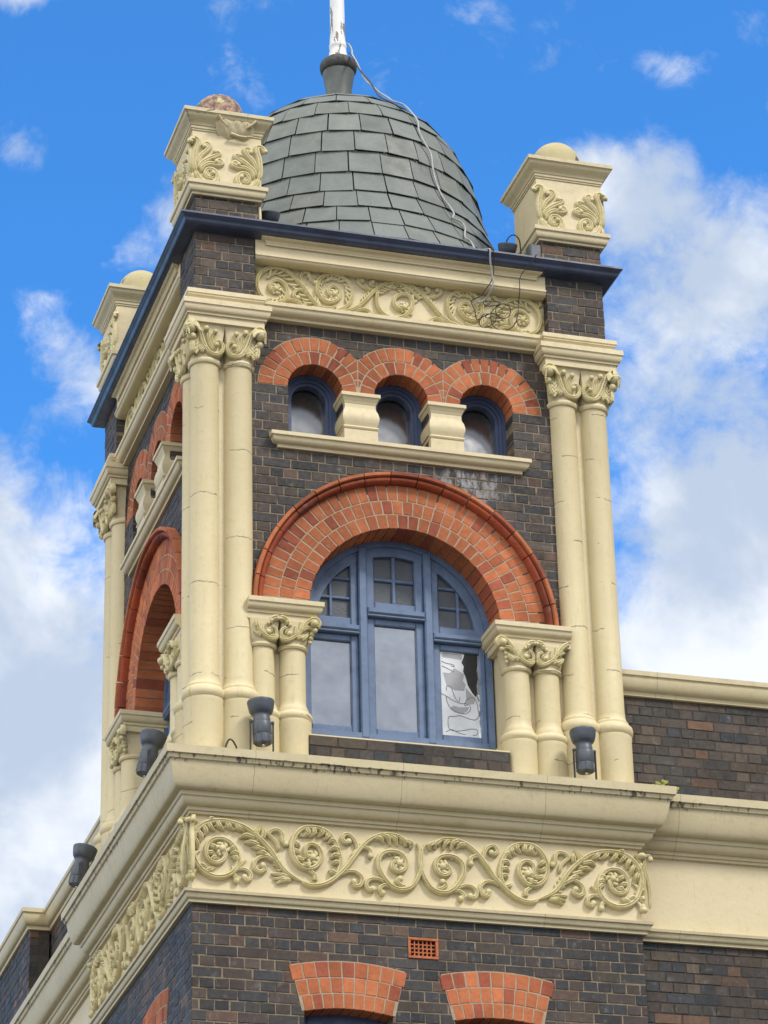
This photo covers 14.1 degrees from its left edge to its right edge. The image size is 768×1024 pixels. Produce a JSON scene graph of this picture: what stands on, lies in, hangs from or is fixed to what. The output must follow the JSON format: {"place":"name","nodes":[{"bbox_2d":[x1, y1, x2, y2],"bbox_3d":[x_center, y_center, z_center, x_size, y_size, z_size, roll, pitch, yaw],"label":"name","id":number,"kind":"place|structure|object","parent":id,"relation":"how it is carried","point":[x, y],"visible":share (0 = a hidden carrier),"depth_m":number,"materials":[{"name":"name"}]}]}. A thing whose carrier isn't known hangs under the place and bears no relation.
{"place":"outdoors","nodes":[
{"label":"outdoors","id":0,"kind":"place"},
{"bbox_2d":[0,0,767,944],"label":"sky","id":1,"kind":"structure","parent":0,"point":[670,95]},
{"label":"ground","id":2,"kind":"structure","parent":0,"visible":0},
{"bbox_2d":[0,54,767,1023],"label":"corner building","id":3,"kind":"structure","parent":2,"relation":"on","point":[350,500],"depth_m":25.90,"materials":[{"name":"brick"}]},
{"bbox_2d":[68,843,97,887],"bbox_3d":[-2.656,3.158,27.389,0.255,0.459,0.220,6,-27,-15],"label":"floodlight","id":4,"kind":"object","parent":3,"relation":"on","point":[84,854],"visible":0.84,"depth_m":27.36,"materials":[{"name":"grey paint"}]},
{"bbox_2d":[136,728,166,777],"bbox_3d":[-1.874,1.982,25.018,0.255,0.459,0.220,6,-27,-15],"label":"floodlight","id":5,"kind":"object","parent":3,"relation":"on","point":[152,741],"visible":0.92,"depth_m":24.99,"materials":[{"name":"grey paint"}]},
{"bbox_2d":[162,676,169,747],"bbox_3d":[-1.663,1.603,26.625,0.154,1.946,1.652,6,-27,-15],"label":"big window","id":6,"kind":"structure","parent":3,"relation":"in","point":[166,700],"depth_m":27.33,"materials":[{"name":"blue paint"}]},
{"bbox_2d":[225,738,237,748],"bbox_3d":[-1.157,1.844,24.385,0.207,0.116,0.034,13,-30,-27],"label":"lamp cable","id":7,"kind":"object","parent":3,"relation":"on","point":[232,740],"visible":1,"depth_m":24.37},
{"bbox_2d":[258,207,261,219],"bbox_3d":[-1.072,-2.501,26.792,0.033,0.282,0.035,6,-27,-15],"label":"conduit pipe","id":8,"kind":"object","parent":3,"relation":"on","point":[259,213],"visible":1,"depth_m":26.82,"materials":[{"name":"beige paint"}]},
{"bbox_2d":[247,696,274,751],"bbox_3d":[-0.970,1.696,24.464,0.220,0.445,0.220,6,-27,-15],"label":"floodlight","id":9,"kind":"object","parent":3,"relation":"on","point":[260,708],"visible":1,"depth_m":24.43,"materials":[{"name":"grey paint"}]},
{"bbox_2d":[261,210,280,221],"bbox_3d":[-0.991,-2.453,26.982,0.171,0.364,0.226,6,-27,-15],"label":"floodlight","id":10,"kind":"object","parent":3,"relation":"on","point":[270,215],"visible":0.29,"depth_m":26.95,"materials":[{"name":"grey paint"}]},
{"bbox_2d":[287,375,335,435],"bbox_3d":[-0.653,-0.818,26.457,0.484,0.722,0.146,6,-27,-15],"label":"small window","id":11,"kind":"structure","parent":3,"relation":"in","point":[312,412],"depth_m":26.51,"materials":[{"name":"blue paint"}]},
{"bbox_2d":[329,0,346,54],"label":"flagpole","id":12,"kind":"object","parent":3,"relation":"on","point":[337,45],"visible":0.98,"depth_m":30.11,"materials":[{"name":"white paint"}]},
{"bbox_2d":[304,1014,386,1023],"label":"lower window","id":13,"kind":"structure","parent":3,"relation":"in","point":[322,1019],"depth_m":23.99,"materials":[{"name":"blue paint"}]},
{"bbox_2d":[348,52,402,108],"bbox_3d":[-0.133,-4.098,29.366,0.131,1.210,0.966,13,-30,-27],"label":"dark cable","id":14,"kind":"object","parent":3,"relation":"attached to","point":[365,76],"visible":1,"depth_m":29.13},
{"bbox_2d":[374,385,421,445],"bbox_3d":[0.075,-0.738,26.658,0.484,0.722,0.146,6,-27,-15],"label":"small window","id":15,"kind":"structure","parent":3,"relation":"in","point":[398,424],"depth_m":26.72,"materials":[{"name":"blue paint"}]},
{"bbox_2d":[305,541,495,749],"bbox_3d":[0.090,1.136,25.810,1.840,1.990,0.194,6,-27,-15],"label":"big window","id":16,"kind":"structure","parent":3,"relation":"in","point":[396,653],"depth_m":25.78,"materials":[{"name":"blue paint"}]},
{"bbox_2d":[346,43,493,303],"bbox_3d":[0.308,-3.217,28.518,0.264,3.791,2.095,20,-33,-36],"label":"white cable","id":17,"kind":"object","parent":3,"relation":"attached to","point":[443,198],"visible":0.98,"depth_m":28.15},
{"bbox_2d":[471,248,494,319],"bbox_3d":[0.894,-1.980,27.079,0.260,0.663,0.139,-19,-31,32],"label":"dark cable","id":18,"kind":"object","parent":3,"relation":"hanging from","point":[484,290],"visible":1,"depth_m":27.06,"materials":[{"name":"black rubber"}]},
{"bbox_2d":[460,395,506,455],"bbox_3d":[0.809,-0.659,26.860,0.484,0.722,0.146,6,-27,-15],"label":"small window","id":19,"kind":"structure","parent":3,"relation":"in","point":[486,434],"depth_m":26.92,"materials":[{"name":"blue paint"}]},
{"bbox_2d":[498,242,516,252],"bbox_3d":[1.094,-2.222,27.576,0.176,0.372,0.223,6,-27,-15],"label":"floodlight","id":20,"kind":"object","parent":3,"relation":"on","point":[509,247],"visible":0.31,"depth_m":27.55,"materials":[{"name":"grey paint"}]},
{"bbox_2d":[506,234,521,253],"bbox_3d":[1.140,-2.341,27.550,0.167,0.236,0.092,0,-26,-2],"label":"roof cable","id":21,"kind":"object","parent":20,"relation":"attached to","point":[518,239],"visible":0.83,"depth_m":27.56,"materials":[{"name":"black rubber"}]},
{"bbox_2d":[479,254,536,330],"bbox_3d":[1.092,-1.913,27.189,0.534,0.777,0.243,-3,-26,4],"label":"dark cable","id":22,"kind":"object","parent":3,"relation":"on","point":[497,305],"visible":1,"depth_m":27.06,"materials":[{"name":"black rubber"}]},
{"bbox_2d":[526,244,540,256],"bbox_3d":[1.326,-2.234,27.431,0.105,0.250,0.118,6,-27,-15],"label":"junction box","id":23,"kind":"object","parent":3,"relation":"on","point":[532,249],"visible":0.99,"depth_m":27.41,"materials":[{"name":"grey paint"}]},
{"bbox_2d":[569,726,596,779],"bbox_3d":[1.620,1.978,25.178,0.220,0.444,0.220,6,-27,-15],"label":"floodlight","id":24,"kind":"object","parent":3,"relation":"on","point":[583,740],"visible":1,"depth_m":25.14,"materials":[{"name":"grey paint"}]},
{"bbox_2d":[653,779,678,791],"bbox_3d":[2.317,2.252,25.391,0.238,0.116,0.093,10,-28,-22],"label":"weed","id":25,"kind":"object","parent":3,"relation":"on","point":[663,782],"visible":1,"depth_m":25.39,"materials":[{"name":"green plant"}]}
]}

